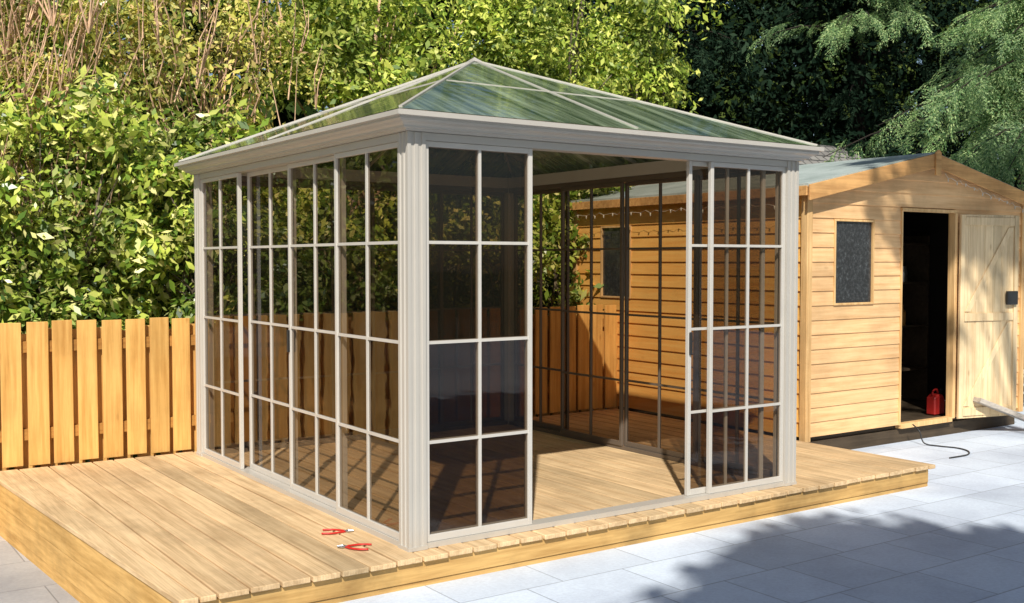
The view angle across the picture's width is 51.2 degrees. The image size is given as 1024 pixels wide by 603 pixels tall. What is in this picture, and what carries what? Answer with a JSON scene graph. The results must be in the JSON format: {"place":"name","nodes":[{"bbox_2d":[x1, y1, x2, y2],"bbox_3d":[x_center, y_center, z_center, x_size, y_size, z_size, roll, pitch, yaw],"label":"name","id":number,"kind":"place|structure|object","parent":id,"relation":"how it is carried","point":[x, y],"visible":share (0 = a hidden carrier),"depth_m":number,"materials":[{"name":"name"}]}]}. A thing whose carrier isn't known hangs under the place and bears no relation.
{"place":"outdoors","nodes":[
{"label":"outdoors","id":0,"kind":"place"},
{"bbox_2d":[0,536,79,602],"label":"path","id":1,"kind":"structure","parent":0,"point":[23,579],"depth_m":6.21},
{"bbox_2d":[35,378,1023,602],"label":"patio","id":2,"kind":"structure","parent":0,"point":[952,531],"depth_m":5.89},
{"bbox_2d":[0,430,934,602],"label":"garden deck","id":3,"kind":"structure","parent":2,"relation":"on","point":[187,527],"depth_m":6.24,"materials":[{"name":"brown wood"}]},
{"bbox_2d":[321,529,353,533],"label":"pliers","id":4,"kind":"object","parent":3,"relation":"on","point":[343,531],"visible":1,"depth_m":5.80,"materials":[{"name":"red plastic"}]},
{"bbox_2d":[337,543,371,549],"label":"pliers","id":5,"kind":"object","parent":3,"relation":"on","point":[344,546],"visible":1,"depth_m":5.48,"materials":[{"name":"red plastic"}]},
{"bbox_2d":[174,57,823,551],"bbox_3d":[-0.264,-0.263,7.543,3.136,2.905,3.546,-1,3,-35],"label":"glazed gazebo","id":6,"kind":"object","parent":3,"relation":"on","point":[394,279],"visible":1,"depth_m":6.62,"materials":[{"name":"grey beige aluminium"},{"name":"glass"}]},
{"bbox_2d":[570,150,1023,449],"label":"timber shed","id":7,"kind":"structure","parent":2,"relation":"on","point":[859,220],"depth_m":9.55,"materials":[{"name":"wood"}]},
{"bbox_2d":[601,226,624,287],"bbox_3d":[1.065,-0.400,10.830,0.052,0.730,0.470,-1,3,-35],"label":"window","id":8,"kind":"structure","parent":7,"relation":"in","point":[608,233],"depth_m":10.89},
{"bbox_2d":[833,219,874,304],"bbox_3d":[2.925,-0.337,9.172,0.530,0.730,0.052,-1,3,-35],"label":"window","id":9,"kind":"structure","parent":7,"relation":"in","point":[854,240],"depth_m":9.18,"materials":[{"name":"grey glass"}]},
{"bbox_2d":[901,236,929,400],"bbox_3d":[3.792,0.188,11.011,1.240,1.740,0.300,-1,3,-35],"label":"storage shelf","id":10,"kind":"object","parent":7,"relation":"in","point":[914,367],"visible":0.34,"depth_m":11.33,"materials":[{"name":"black"}]},
{"bbox_2d":[902,304,905,324],"bbox_3d":[4.026,0.137,11.110,0.129,0.215,0.136,-1,3,-35],"label":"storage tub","id":11,"kind":"object","parent":10,"relation":"in","point":[903,317],"visible":0.31,"depth_m":11.05,"materials":[{"name":"brown"}]},
{"bbox_2d":[903,266,907,281],"bbox_3d":[4.067,-0.286,11.122,0.096,0.160,0.101,-1,3,-35],"label":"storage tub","id":12,"kind":"object","parent":10,"relation":"in","point":[905,275],"visible":0.44,"depth_m":11.08,"materials":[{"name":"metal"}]},
{"bbox_2d":[926,388,943,414],"bbox_3d":[4.082,0.962,10.281,0.180,0.250,0.100,-1,3,-35],"label":"fuel can","id":13,"kind":"object","parent":7,"relation":"on","point":[935,404],"visible":1,"depth_m":10.24,"materials":[{"name":"red plastic"}]},
{"bbox_2d":[945,173,1022,212],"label":"string lights","id":14,"kind":"object","parent":7,"relation":"hanging from","point":[982,193],"visible":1,"depth_m":9.98},
{"bbox_2d":[957,214,1018,418],"bbox_3d":[4.513,0.141,10.091,0.710,1.915,0.060,-1,2,-22],"label":"door","id":15,"kind":"structure","parent":7,"relation":"in","point":[988,244],"depth_m":10.10,"materials":[{"name":"brown wood"}]},
{"bbox_2d":[912,424,969,458],"bbox_3d":[3.759,1.198,9.207,0.314,0.174,0.756,0,2,-2],"label":"extension cable","id":16,"kind":"object","parent":2,"relation":"on","point":[943,446],"visible":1,"depth_m":9.36,"materials":[{"name":"black plastic"}]},
{"bbox_2d":[973,397,1023,420],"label":"weathered plank","id":17,"kind":"object","parent":2,"relation":"on","point":[1001,409],"visible":1,"depth_m":10.06,"materials":[{"name":"brown wood"}]},
{"bbox_2d":[55,0,1003,258],"label":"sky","id":18,"kind":"structure","parent":0,"point":[239,76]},
{"label":"ground","id":19,"kind":"structure","parent":0,"visible":0},
{"bbox_2d":[0,213,16,313],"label":"laurel bush","id":20,"kind":"object","parent":19,"relation":"on","point":[1,227],"visible":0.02,"depth_m":8.29,"materials":[{"name":"green plant"}]},
{"bbox_2d":[0,0,119,270],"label":"twiggy shrub","id":21,"kind":"object","parent":19,"relation":"on","point":[39,8],"visible":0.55,"depth_m":8.85,"materials":[{"name":"brown plant"}]},
{"bbox_2d":[0,65,180,469],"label":"laurel bush","id":22,"kind":"object","parent":19,"relation":"on","point":[63,274],"visible":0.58,"depth_m":8.44,"materials":[{"name":"green plant"}]},
{"bbox_2d":[0,0,303,312],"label":"broadleaf tree","id":23,"kind":"object","parent":19,"relation":"on","point":[59,45],"visible":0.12,"depth_m":11.26,"materials":[{"name":"green plant"}]},
{"bbox_2d":[19,0,346,280],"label":"twiggy shrub","id":24,"kind":"object","parent":19,"relation":"on","point":[206,62],"visible":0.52,"depth_m":9.89,"materials":[{"name":"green plant"}]},
{"bbox_2d":[102,98,269,452],"bbox_3d":[-2.623,-0.057,9.384,1.977,3.418,1.547,-1,3,-35],"label":"laurel bush","id":25,"kind":"object","parent":19,"relation":"on","point":[177,207],"visible":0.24,"depth_m":9.01,"materials":[{"name":"green plant"}]},
{"bbox_2d":[0,305,617,470],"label":"picket fence","id":26,"kind":"object","parent":19,"relation":"on","point":[90,390],"visible":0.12,"depth_m":7.92,"materials":[{"name":"brown wood"}]},
{"bbox_2d":[210,0,528,116],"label":"broadleaf tree","id":27,"kind":"object","parent":19,"relation":"on","point":[343,25],"visible":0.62,"depth_m":11.78,"materials":[{"name":"green plant"}]},
{"bbox_2d":[0,0,1015,332],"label":"distant wood","id":28,"kind":"object","parent":19,"relation":"on","point":[286,116],"visible":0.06,"depth_m":19.27,"materials":[{"name":"green plant"}]},
{"bbox_2d":[486,196,553,313],"bbox_3d":[-0.477,-0.110,10.798,2.017,3.485,1.600,-1,3,-35],"label":"laurel bush","id":29,"kind":"object","parent":19,"relation":"on","point":[492,207],"depth_m":10.96,"materials":[{"name":"green plant"}]},
{"bbox_2d":[428,0,636,292],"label":"broadleaf tree","id":30,"kind":"object","parent":19,"relation":"on","point":[536,34],"visible":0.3,"depth_m":12.90,"materials":[{"name":"green plant"}]},
{"bbox_2d":[493,188,607,304],"bbox_3d":[0.598,-0.138,11.585,2.028,3.671,1.577,-1,3,-35],"label":"laurel bush","id":31,"kind":"object","parent":19,"relation":"on","point":[551,280],"visible":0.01,"depth_m":11.28,"materials":[{"name":"green plant"}]},
{"bbox_2d":[533,0,729,115],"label":"broadleaf tree","id":32,"kind":"object","parent":19,"relation":"on","point":[652,82],"visible":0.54,"depth_m":13.74,"materials":[{"name":"green plant"}]},
{"bbox_2d":[543,0,788,306],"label":"conifer tree","id":33,"kind":"object","parent":19,"relation":"on","point":[730,50],"visible":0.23,"depth_m":15.48,"materials":[{"name":"green plant"}]},
{"bbox_2d":[799,145,860,164],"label":"neighbour outbuilding","id":34,"kind":"structure","parent":19,"relation":"on","point":[818,158],"depth_m":15.10,"materials":[{"name":"tile"}]},
{"bbox_2d":[746,0,937,158],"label":"conifer tree","id":35,"kind":"object","parent":19,"relation":"on","point":[838,31],"visible":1,"depth_m":15.19,"materials":[{"name":"green plant"}]},
{"bbox_2d":[730,0,1000,179],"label":"conifer tree","id":36,"kind":"object","parent":19,"relation":"on","point":[842,98],"visible":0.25,"depth_m":16.22,"materials":[{"name":"green plant"}]},
{"bbox_2d":[823,0,1023,189],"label":"conifer tree","id":37,"kind":"object","parent":19,"relation":"on","point":[1003,81],"visible":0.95,"depth_m":11.50,"materials":[{"name":"green plant"}]},
{"bbox_2d":[875,0,1023,190],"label":"conifer tree","id":38,"kind":"object","parent":19,"relation":"on","point":[942,21],"visible":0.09,"depth_m":15.97,"materials":[{"name":"green plant"}]}
]}

